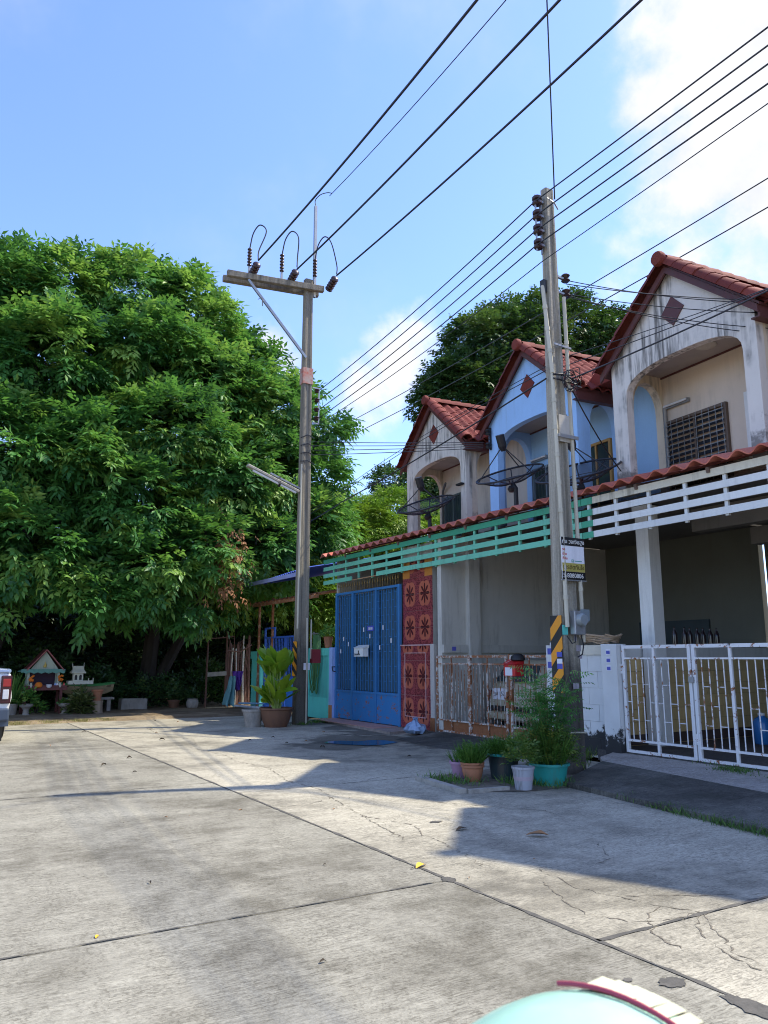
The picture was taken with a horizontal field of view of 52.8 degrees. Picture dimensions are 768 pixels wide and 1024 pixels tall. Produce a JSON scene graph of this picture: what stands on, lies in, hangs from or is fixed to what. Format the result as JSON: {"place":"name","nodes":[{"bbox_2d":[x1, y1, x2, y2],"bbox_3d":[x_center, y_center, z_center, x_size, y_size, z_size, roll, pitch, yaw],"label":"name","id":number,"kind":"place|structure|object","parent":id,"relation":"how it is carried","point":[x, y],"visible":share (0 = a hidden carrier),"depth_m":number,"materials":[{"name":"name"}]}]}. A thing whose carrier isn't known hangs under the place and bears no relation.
{"place":"outdoors","nodes":[
{"label":"outdoors","id":0,"kind":"place"},
{"bbox_2d":[8,696,291,724],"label":"dirt yard","id":1,"kind":"structure","parent":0,"point":[167,712],"depth_m":20.78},
{"bbox_2d":[9,670,28,714],"bbox_3d":[-9.885,4.782,20.484,0.801,1.238,0.944,-4,-11,19],"label":"plant pot","id":2,"kind":"object","parent":1,"relation":"on","point":[13,706],"visible":0.56,"depth_m":20.37,"materials":[{"name":"plant"}]},
{"bbox_2d":[11,686,41,714],"bbox_3d":[-9.524,5.026,20.585,0.855,0.797,0.705,6,-12,-30],"label":"plant urn","id":3,"kind":"object","parent":1,"relation":"on","point":[26,694],"visible":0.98,"depth_m":20.45,"materials":[{"name":"plant"}]},
{"bbox_2d":[0,632,81,710],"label":"shrub","id":4,"kind":"object","parent":1,"relation":"on","point":[23,662],"visible":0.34,"depth_m":22.88,"materials":[{"name":"green plant"}]},
{"bbox_2d":[19,685,66,713],"bbox_3d":[-9.345,5.131,21.151,1.130,0.780,0.710,6,-12,-30],"label":"offering table","id":5,"kind":"object","parent":1,"relation":"on","point":[58,689],"visible":0.56,"depth_m":21.08,"materials":[{"name":"red wood"}]},
{"bbox_2d":[17,649,64,685],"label":"spirit house","id":6,"kind":"structure","parent":5,"relation":"on","point":[47,668],"depth_m":21.17,"materials":[{"name":"white wood"}]},
{"bbox_2d":[59,683,97,713],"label":"shrub","id":7,"kind":"object","parent":1,"relation":"on","point":[80,697],"visible":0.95,"depth_m":21.05,"materials":[{"name":"green plant"}]},
{"bbox_2d":[0,227,161,651],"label":"leafy tree","id":8,"kind":"object","parent":1,"relation":"on","point":[55,411],"visible":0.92,"depth_m":20.97,"materials":[{"name":"green plant"}]},
{"bbox_2d":[66,697,113,710],"bbox_3d":[-8.370,5.461,21.869,1.330,0.420,0.400,6,-12,-30],"label":"bench","id":9,"kind":"object","parent":1,"relation":"on","point":[107,703],"visible":0.33,"depth_m":22.01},
{"bbox_2d":[61,682,114,695],"bbox_3d":[-8.426,5.028,21.916,1.464,0.409,0.578,6,-12,-30],"label":"boat planter","id":10,"kind":"object","parent":9,"relation":"on","point":[107,687],"visible":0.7,"depth_m":21.80,"materials":[{"name":"wood"}]},
{"bbox_2d":[66,662,93,683],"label":"spirit house","id":11,"kind":"structure","parent":10,"relation":"on","point":[77,672],"depth_m":21.60,"materials":[{"name":"beige paint"}]},
{"bbox_2d":[64,654,134,707],"bbox_3d":[-8.699,5.207,23.620,2.307,1.763,2.319,6,-12,-30],"label":"shrub","id":12,"kind":"object","parent":1,"relation":"on","point":[107,676],"visible":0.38,"depth_m":23.53,"materials":[{"name":"green plant"}]},
{"bbox_2d":[118,698,146,709],"bbox_3d":[-7.432,5.692,22.873,0.740,0.340,0.400,6,-12,-30],"label":"planter box","id":13,"kind":"object","parent":1,"relation":"on","point":[131,703],"visible":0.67,"depth_m":22.72,"materials":[{"name":"concrete"}]},
{"bbox_2d":[112,671,167,705],"bbox_3d":[-7.504,5.506,23.974,1.648,1.250,1.642,-2,-11,12],"label":"shrub","id":14,"kind":"object","parent":1,"relation":"on","point":[135,689],"visible":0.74,"depth_m":23.83,"materials":[{"name":"green plant"}]},
{"bbox_2d":[0,605,323,699],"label":"thicket","id":15,"kind":"object","parent":1,"relation":"on","point":[48,628],"visible":0.02,"depth_m":29.06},
{"bbox_2d":[139,670,193,706],"bbox_3d":[-6.883,5.548,24.385,1.903,1.194,1.744,6,-12,-30],"label":"shrub","id":16,"kind":"object","parent":1,"relation":"on","point":[164,679],"visible":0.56,"depth_m":24.26,"materials":[{"name":"green plant"}]},
{"bbox_2d":[162,678,186,707],"bbox_3d":[-6.377,5.538,23.632,0.726,0.927,0.830,6,-12,-30],"label":"plant pot","id":17,"kind":"object","parent":1,"relation":"on","point":[173,703],"visible":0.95,"depth_m":23.56,"materials":[{"name":"plant"}]},
{"bbox_2d":[14,239,368,705],"bbox_3d":[-5.768,-1.265,25.797,12.003,15.160,9.373,6,-12,-30],"label":"leafy tree","id":18,"kind":"object","parent":1,"relation":"on","point":[213,394],"visible":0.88,"depth_m":23.43,"materials":[{"name":"green plant"}]},
{"bbox_2d":[172,655,235,704],"bbox_3d":[-5.957,5.596,25.660,2.376,1.689,2.358,6,-12,-30],"label":"shrub","id":19,"kind":"object","parent":1,"relation":"on","point":[197,674],"visible":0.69,"depth_m":25.43,"materials":[{"name":"green plant"}]},
{"bbox_2d":[204,631,251,707],"bbox_3d":[-4.866,4.971,24.461,0.269,2.351,1.933,-8,-14,38],"label":"stick fence","id":20,"kind":"object","parent":1,"relation":"on","point":[243,691],"visible":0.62,"depth_m":24.63,"materials":[{"name":"wood"}]},
{"bbox_2d":[250,651,262,705],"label":"turquoise pillar","id":21,"kind":"structure","parent":1,"relation":"on","point":[253,672],"depth_m":23.79,"materials":[{"name":"paint"}]},
{"bbox_2d":[246,557,370,706],"bbox_3d":[-1.827,3.524,22.604,3.220,4.461,4.680,6,-12,-30],"label":"lean to","id":22,"kind":"object","parent":1,"relation":"on","point":[316,570],"visible":0.41,"depth_m":23.00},
{"bbox_2d":[262,627,293,706],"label":"gate","id":23,"kind":"structure","parent":22,"relation":"attached to","point":[287,702],"depth_m":22.32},
{"bbox_2d":[281,483,439,646],"bbox_3d":[-0.422,2.993,31.422,9.004,8.845,4.744,6,-12,-30],"label":"bamboo clump","id":24,"kind":"object","parent":1,"relation":"on","point":[375,513],"visible":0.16,"depth_m":30.94,"materials":[{"name":"green plant"}]},
{"bbox_2d":[222,676,235,707],"bbox_3d":[-4.716,5.490,23.622,0.408,0.950,0.309,6,-12,-30],"label":"tarpaulin","id":25,"kind":"object","parent":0,"point":[229,697],"visible":1,"depth_m":23.61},
{"bbox_2d":[0,716,767,1023],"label":"road","id":26,"kind":"structure","parent":0,"point":[254,910],"depth_m":5.16,"materials":[{"name":"concrete"}]},
{"bbox_2d":[0,668,12,740],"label":"pickup truck","id":27,"kind":"object","parent":26,"relation":"on","point":[6,676],"visible":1,"depth_m":14.01,"materials":[{"name":"white metal"}]},
{"bbox_2d":[242,708,261,726],"bbox_3d":[-2.953,4.641,17.441,0.520,0.380,0.520,6,-12,-30],"label":"plant pot","id":28,"kind":"object","parent":26,"relation":"on","point":[252,717],"visible":0.84,"depth_m":17.26,"materials":[{"name":"plastic"}]},
{"bbox_2d":[259,706,293,727],"bbox_3d":[-2.429,4.610,17.383,0.772,0.420,0.772,6,-12,-30],"label":"plant pot","id":29,"kind":"object","parent":26,"relation":"on","point":[271,717],"visible":0.98,"depth_m":17.11,"materials":[{"name":"ceramic"}]},
{"bbox_2d":[250,645,300,707],"bbox_3d":[-2.467,3.768,17.577,1.052,1.516,1.003,4,-11,-19],"label":"broad leaved plant","id":30,"kind":"object","parent":29,"relation":"on","point":[274,663],"visible":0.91,"depth_m":17.41,"materials":[{"name":"green plant"}]},
{"bbox_2d":[222,192,337,724],"bbox_3d":[-2.575,-1.807,18.817,2.863,13.563,0.855,4,-12,-22],"label":"utility pole","id":31,"kind":"object","parent":26,"relation":"on","point":[308,290],"visible":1,"depth_m":19.18,"materials":[{"name":"concrete"}]},
{"bbox_2d":[246,464,299,493],"bbox_3d":[-2.641,-0.781,18.613,1.414,0.584,0.218,6,-12,-30],"label":"street lamp","id":32,"kind":"object","parent":31,"relation":"attached to","point":[278,481],"visible":1,"depth_m":18.58,"materials":[{"name":"metal"}]},
{"bbox_2d":[258,0,478,260],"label":"cable","id":33,"kind":"object","parent":31,"relation":"attached to","point":[394,101],"visible":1,"depth_m":13.14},
{"bbox_2d":[319,204,531,390],"bbox_3d":[0.311,-3.866,15.689,0.021,0.177,9.027,5,-12,-25],"label":"cable","id":34,"kind":"object","parent":31,"relation":"attached to","point":[435,292],"visible":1,"depth_m":14.19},
{"bbox_2d":[318,233,532,409],"bbox_3d":[0.311,-3.385,15.598,0.021,0.197,9.027,5,-12,-25],"label":"cable","id":35,"kind":"object","parent":31,"relation":"attached to","point":[436,316],"visible":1,"depth_m":14.07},
{"bbox_2d":[319,218,532,399],"bbox_3d":[0.311,-3.624,15.643,0.021,0.190,9.027,5,-12,-25],"label":"cable","id":36,"kind":"object","parent":31,"relation":"attached to","point":[436,304],"visible":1,"depth_m":14.16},
{"bbox_2d":[319,247,533,417],"bbox_3d":[0.311,-3.155,15.555,0.021,0.184,9.027,5,-12,-25],"label":"cable","id":37,"kind":"object","parent":31,"relation":"attached to","point":[436,328],"visible":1,"depth_m":14.06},
{"bbox_2d":[296,0,560,269],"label":"cable","id":38,"kind":"object","parent":31,"relation":"attached to","point":[554,5],"visible":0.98,"depth_m":13.25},
{"bbox_2d":[336,0,642,275],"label":"cable","id":39,"kind":"object","parent":31,"relation":"attached to","point":[536,97],"visible":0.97,"depth_m":13.31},
{"bbox_2d":[314,718,405,734],"bbox_3d":[-0.570,4.790,17.368,0.720,0.062,3.870,6,-12,-30],"label":"tiled step","id":40,"kind":"object","parent":26,"relation":"on","point":[384,729],"visible":0.99,"depth_m":16.95,"materials":[{"name":"pink tile"}]},
{"bbox_2d":[397,732,521,756],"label":"driveway ramp","id":41,"kind":"structure","parent":26,"relation":"on","point":[442,740],"depth_m":14.17,"materials":[{"name":"concrete"}]},
{"bbox_2d":[415,776,509,793],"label":"kerb","id":42,"kind":"structure","parent":26,"relation":"on","point":[445,785],"depth_m":8.93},
{"bbox_2d":[432,764,574,791],"bbox_3d":[1.648,3.391,9.864,2.340,0.001,1.800,6,-12,-30],"label":"soil patch","id":43,"kind":"object","parent":26,"relation":"on","point":[486,773],"visible":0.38,"depth_m":9.35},
{"bbox_2d":[449,738,497,781],"bbox_3d":[1.103,3.089,9.632,0.585,0.521,0.541,-5,-12,26],"label":"plant pot","id":44,"kind":"object","parent":43,"relation":"on","point":[472,760],"visible":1,"depth_m":9.55,"materials":[{"name":"ceramic"}]},
{"bbox_2d":[416,770,575,789],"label":"weeds","id":45,"kind":"object","parent":43,"relation":"on","point":[449,778],"visible":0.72,"depth_m":9.41,"materials":[{"name":"green plant"}]},
{"bbox_2d":[477,730,522,779],"bbox_3d":[1.556,3.095,9.901,0.773,0.609,0.779,6,-12,-30],"label":"plant tub","id":46,"kind":"object","parent":43,"relation":"on","point":[496,760],"visible":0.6,"depth_m":9.74,"materials":[{"name":"plastic"}]},
{"bbox_2d":[500,726,544,789],"bbox_3d":[1.621,2.882,9.071,0.530,0.718,0.537,-9,-14,40],"label":"potted plant","id":47,"kind":"object","parent":43,"relation":"on","point":[523,776],"visible":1,"depth_m":9.00,"materials":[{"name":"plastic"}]},
{"bbox_2d":[507,714,584,785],"bbox_3d":[2.029,2.894,9.493,0.914,0.851,0.909,-5,-12,25],"label":"plant tub","id":48,"kind":"object","parent":43,"relation":"on","point":[557,757],"visible":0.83,"depth_m":9.30,"materials":[{"name":"teal plastic"}]},
{"bbox_2d":[506,665,594,763],"bbox_3d":[1.958,2.521,9.585,1.161,1.226,0.888,5,-12,-23],"label":"feathery shrub","id":49,"kind":"object","parent":48,"relation":"on","point":[548,713],"visible":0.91,"depth_m":9.58,"materials":[{"name":"green plant"}]},
{"bbox_2d":[532,187,586,774],"bbox_3d":[2.586,-0.746,11.013,0.625,8.570,0.468,6,-12,-30],"label":"utility pole","id":50,"kind":"object","parent":43,"relation":"on","point":[565,658],"visible":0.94,"depth_m":11.00,"materials":[{"name":"concrete"}]},
{"bbox_2d":[340,378,546,502],"bbox_3d":[0.625,-1.082,15.371,0.025,0.170,9.126,4,-12,-22],"label":"cable","id":51,"kind":"object","parent":50,"relation":"attached to","point":[453,436],"visible":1,"depth_m":13.71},
{"bbox_2d":[342,178,767,425],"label":"cable","id":52,"kind":"object","parent":50,"relation":"attached to","point":[587,286],"visible":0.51,"depth_m":22.23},
{"bbox_2d":[359,207,767,431],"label":"cable","id":53,"kind":"object","parent":50,"relation":"attached to","point":[584,310],"visible":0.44,"depth_m":22.52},
{"bbox_2d":[561,537,586,581],"bbox_3d":[2.621,0.655,10.703,0.470,0.602,0.022,6,-12,-30],"label":"advert sign","id":54,"kind":"object","parent":50,"relation":"attached to","point":[574,556],"visible":1,"depth_m":10.70,"materials":[{"name":"plastic"}]},
{"bbox_2d":[567,609,589,656],"bbox_3d":[2.640,1.641,10.456,0.348,0.647,0.185,6,-12,-30],"label":"electric meter","id":55,"kind":"object","parent":50,"relation":"attached to","point":[580,619],"visible":1,"depth_m":10.46,"materials":[{"name":"metal"}]},
{"bbox_2d":[536,26,767,200],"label":"cable","id":56,"kind":"object","parent":50,"relation":"attached to","point":[719,63],"visible":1,"depth_m":9.48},
{"bbox_2d":[536,45,767,214],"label":"cable","id":57,"kind":"object","parent":50,"relation":"attached to","point":[728,74],"visible":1,"depth_m":9.40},
{"bbox_2d":[537,83,767,244],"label":"cable","id":58,"kind":"object","parent":50,"relation":"attached to","point":[729,110],"visible":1,"depth_m":9.30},
{"bbox_2d":[537,63,767,229],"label":"cable","id":59,"kind":"object","parent":50,"relation":"attached to","point":[728,92],"visible":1,"depth_m":9.36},
{"bbox_2d":[542,103,767,261],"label":"cable","id":60,"kind":"object","parent":50,"relation":"attached to","point":[662,177],"visible":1,"depth_m":9.25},
{"bbox_2d":[573,290,767,378],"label":"cable","id":61,"kind":"object","parent":50,"relation":"attached to","point":[749,299],"visible":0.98,"depth_m":10.41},
{"bbox_2d":[471,976,703,1023],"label":"motor scooter","id":62,"kind":"object","parent":26,"relation":"on","point":[603,1000],"visible":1,"depth_m":0.79,"materials":[{"name":"teal plastic"}]},
{"bbox_2d":[563,761,767,835],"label":"driveway ramp","id":63,"kind":"structure","parent":26,"relation":"on","point":[612,780],"depth_m":8.32,"materials":[{"name":"concrete"}]},
{"bbox_2d":[600,752,767,792],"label":"threshold strip","id":64,"kind":"object","parent":26,"relation":"on","point":[694,770],"visible":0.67,"depth_m":9.67,"materials":[{"name":"concrete"}]},
{"bbox_2d":[616,791,767,837],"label":"grass","id":65,"kind":"structure","parent":26,"relation":"on","point":[724,823],"depth_m":7.09,"materials":[{"name":"green plant"}]},
{"bbox_2d":[0,0,767,600],"label":"sky","id":66,"kind":"structure","parent":0,"point":[185,128],"materials":[{"name":"blue"}]},
{"bbox_2d":[339,718,432,733],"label":"carport floor","id":67,"kind":"structure","parent":0,"point":[426,731],"depth_m":17.23,"materials":[{"name":"concrete"}]},
{"bbox_2d":[400,542,437,730],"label":"tiled pier","id":68,"kind":"structure","parent":67,"relation":"on","point":[420,621],"depth_m":16.49,"materials":[{"name":"tile"}]},
{"bbox_2d":[430,644,437,731],"bbox_3d":[1.068,3.607,15.797,0.210,1.800,0.160,6,-12,-30],"label":"gate post","id":69,"kind":"object","parent":67,"relation":"on","point":[433,655],"visible":0.57,"depth_m":15.75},
{"bbox_2d":[291,715,599,761],"bbox_3d":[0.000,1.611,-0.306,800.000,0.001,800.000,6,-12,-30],"label":"ground","id":70,"kind":"structure","parent":0,"point":[595,759],"depth_m":12.94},
{"bbox_2d":[0,550,334,703],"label":"thicket","id":71,"kind":"object","parent":70,"relation":"on","point":[35,626],"visible":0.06,"depth_m":26.84,"materials":[{"name":"green plant"}]},
{"bbox_2d":[308,648,328,717],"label":"turquoise wall","id":72,"kind":"structure","parent":70,"relation":"on","point":[318,703],"depth_m":19.98,"materials":[{"name":"paint"}]},
{"bbox_3d":[-1.805,3.381,20.400,0.030,0.440,0.600,6,-12,-30],"label":"hose hook","id":73,"kind":"object","parent":72,"relation":"attached to","visible":0},
{"bbox_2d":[309,635,320,693],"bbox_3d":[-1.801,3.976,20.191,0.119,1.532,0.520,6,-12,-30],"label":"garden hose","id":74,"kind":"object","parent":73,"relation":"hanging from","point":[316,645],"visible":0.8,"depth_m":20.15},
{"bbox_2d":[328,647,339,717],"bbox_3d":[-1.256,4.319,19.499,0.230,1.780,0.185,6,-12,-30],"label":"gate post","id":75,"kind":"object","parent":70,"relation":"on","point":[331,682],"visible":0.54,"depth_m":19.44,"materials":[{"name":"purple paint"}]},
{"bbox_2d":[332,573,401,726],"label":"gate","id":76,"kind":"structure","parent":75,"relation":"attached to","point":[373,620],"depth_m":18.16,"materials":[{"name":"blue metal"}]},
{"bbox_2d":[337,558,402,692],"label":"side wall","id":77,"kind":"structure","parent":70,"relation":"on","point":[367,573],"depth_m":20.41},
{"bbox_2d":[363,459,439,535],"bbox_3d":[1.720,2.784,36.405,6.458,11.112,4.192,6,-12,-30],"label":"olive tree","id":78,"kind":"object","parent":70,"relation":"on","point":[385,471],"visible":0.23,"depth_m":35.89,"materials":[{"name":"green plant"}]},
{"bbox_2d":[402,284,629,495],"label":"round tree","id":79,"kind":"object","parent":70,"relation":"on","point":[485,325],"visible":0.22,"depth_m":48.09,"materials":[{"name":"green plant"}]},
{"bbox_2d":[587,647,767,745],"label":"party wall","id":80,"kind":"structure","parent":70,"relation":"on","point":[712,652],"depth_m":13.51,"materials":[{"name":"white paint"}]},
{"bbox_2d":[374,533,600,561],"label":"ceiling","id":81,"kind":"structure","parent":0,"point":[393,558],"depth_m":19.95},
{"bbox_2d":[395,395,527,546],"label":"townhouse","id":82,"kind":"structure","parent":81,"relation":"on","point":[458,474],"depth_m":19.02,"materials":[{"name":"beige paint"}]},
{"bbox_2d":[444,492,461,535],"bbox_3d":[1.790,0.277,19.864,0.104,1.460,0.880,5,-12,-26],"label":"window","id":83,"kind":"structure","parent":82,"relation":"in","point":[452,510],"depth_m":19.94,"materials":[{"name":"black glass"}]},
{"bbox_2d":[321,480,650,584],"bbox_3d":[1.524,0.641,16.995,2.025,1.315,9.340,6,-12,-30],"label":"carport canopy","id":84,"kind":"object","parent":82,"relation":"attached to","point":[403,542],"visible":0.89,"depth_m":15.58,"materials":[{"name":"green paint"}]},
{"bbox_2d":[397,476,454,533],"bbox_3d":[0.941,-0.151,17.406,1.247,1.265,1.342,6,-12,-30],"label":"satellite dish","id":85,"kind":"object","parent":84,"relation":"on","point":[420,487],"visible":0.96,"depth_m":17.33,"materials":[{"name":"grey"}]},
{"bbox_2d":[476,434,543,512],"bbox_3d":[2.435,-0.731,14.985,1.247,1.502,1.342,6,-12,-30],"label":"satellite dish","id":86,"kind":"object","parent":84,"relation":"on","point":[502,445],"visible":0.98,"depth_m":14.87,"materials":[{"name":"grey"}]},
{"bbox_2d":[535,440,621,497],"bbox_3d":[3.379,-0.823,13.502,1.394,1.090,1.500,6,-12,-30],"label":"satellite dish","id":87,"kind":"object","parent":84,"relation":"on","point":[581,486],"visible":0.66,"depth_m":13.41,"materials":[{"name":"grey"}]},
{"bbox_2d":[486,660,546,726],"bbox_3d":[4.140,3.799,16.120,3.900,1.417,1.670,6,-12,-30],"label":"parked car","id":88,"kind":"object","parent":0,"point":[494,699],"visible":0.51,"depth_m":15.21,"materials":[{"name":"grey metal"}]},
{"bbox_2d":[445,726,595,757],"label":"carport floor","id":89,"kind":"structure","parent":0,"point":[492,738],"depth_m":14.48,"materials":[{"name":"concrete"}]},
{"bbox_2d":[437,536,609,729],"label":"party wall","id":90,"kind":"structure","parent":89,"relation":"on","point":[500,604],"depth_m":16.53,"materials":[{"name":"concrete"}]},
{"bbox_2d":[436,654,547,739],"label":"gate","id":91,"kind":"structure","parent":90,"relation":"attached to","point":[470,727],"depth_m":14.43,"materials":[{"name":"metal"}]},
{"bbox_2d":[503,653,524,675],"bbox_3d":[2.304,2.685,13.592,0.280,0.390,0.392,6,-12,-30],"label":"mailbox","id":92,"kind":"object","parent":91,"relation":"attached to","point":[518,659],"visible":1,"depth_m":13.49,"materials":[{"name":"red metal"}]},
{"bbox_2d":[580,645,605,757],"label":"block wall","id":93,"kind":"structure","parent":89,"relation":"on","point":[594,723],"depth_m":12.11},
{"bbox_2d":[579,633,621,643],"bbox_3d":[3.476,2.038,12.403,0.606,0.173,0.744,6,-12,-30],"label":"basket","id":94,"kind":"object","parent":93,"relation":"on","point":[602,639],"visible":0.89,"depth_m":12.18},
{"bbox_2d":[605,526,767,647],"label":"back wall","id":95,"kind":"structure","parent":89,"relation":"on","point":[713,581],"depth_m":16.14,"materials":[{"name":"grey paint"}]},
{"bbox_2d":[639,619,710,644],"bbox_3d":[6.220,3.404,16.446,0.040,2.160,1.800,6,-12,-30],"label":"doorway","id":96,"kind":"structure","parent":95,"relation":"in","point":[701,623],"depth_m":16.40,"materials":[{"name":"black glass"}]},
{"bbox_2d":[484,500,761,549],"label":"ceiling","id":97,"kind":"structure","parent":0,"point":[666,532],"depth_m":15.97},
{"bbox_2d":[473,339,660,529],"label":"townhouse","id":98,"kind":"structure","parent":97,"relation":"on","point":[521,420],"depth_m":15.54,"materials":[{"name":"blue paint"}]},
{"bbox_2d":[532,464,549,520],"bbox_3d":[3.473,-0.328,16.463,0.104,1.380,0.960,5,-12,-26],"label":"window","id":99,"kind":"structure","parent":98,"relation":"in","point":[539,491],"depth_m":16.70,"materials":[{"name":"black glass"}]},
{"bbox_2d":[584,438,614,508],"bbox_3d":[4.178,-0.634,15.088,0.070,1.470,0.830,5,-12,-26],"label":"window","id":100,"kind":"structure","parent":98,"relation":"in","point":[598,451],"depth_m":15.00,"materials":[{"name":"yellow wood"}]},
{"bbox_2d":[598,736,767,771],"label":"carport floor","id":101,"kind":"structure","parent":0,"point":[728,756],"depth_m":11.54,"materials":[{"name":"concrete"}]},
{"bbox_2d":[600,644,630,754],"bbox_3d":[3.505,2.869,11.692,0.228,1.720,0.310,6,-12,-30],"label":"gate post","id":102,"kind":"object","parent":101,"relation":"on","point":[613,703],"visible":0.77,"depth_m":11.62,"materials":[{"name":"white paint"}]},
{"bbox_2d":[621,643,767,769],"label":"gate","id":103,"kind":"structure","parent":102,"relation":"attached to","point":[695,705],"depth_m":10.51,"materials":[{"name":"metal"}]},
{"bbox_2d":[631,504,672,745],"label":"carport column","id":104,"kind":"structure","parent":101,"relation":"on","point":[650,589],"depth_m":12.68,"materials":[{"name":"white paint"}]},
{"bbox_2d":[753,713,767,744],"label":"water drum","id":105,"kind":"object","parent":101,"relation":"on","point":[756,728],"visible":0.76,"depth_m":12.50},
{"bbox_2d":[631,469,767,524],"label":"ceiling","id":106,"kind":"structure","parent":0,"point":[718,491],"depth_m":12.35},
{"bbox_2d":[591,251,767,497],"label":"townhouse","id":107,"kind":"structure","parent":106,"relation":"on","point":[706,388],"depth_m":12.63,"materials":[{"name":"beige paint"}]},
{"bbox_2d":[581,442,767,539],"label":"carport canopy","id":108,"kind":"object","parent":107,"relation":"attached to","point":[726,496],"visible":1,"depth_m":11.01,"materials":[{"name":"white paint"}]},
{"bbox_2d":[664,401,733,489],"bbox_3d":[5.229,-1.047,12.938,0.104,1.280,1.310,5,-12,-26],"label":"window","id":109,"kind":"structure","parent":107,"relation":"in","point":[724,405],"depth_m":12.88,"materials":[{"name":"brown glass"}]},
{"bbox_2d":[690,495,767,532],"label":"ceiling beam","id":110,"kind":"structure","parent":106,"relation":"attached to","point":[737,519],"depth_m":12.79,"materials":[{"name":"paint"}]},
{"bbox_3d":[9.217,0.891,7.784,5.350,4.050,0.100,6,-12,-30],"label":"side wall","id":111,"kind":"object","parent":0,"visible":0},
{"bbox_2d":[750,525,767,544],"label":"ceiling beam","id":112,"kind":"structure","parent":111,"relation":"attached to","point":[759,535],"depth_m":13.63,"materials":[{"name":"paint"}]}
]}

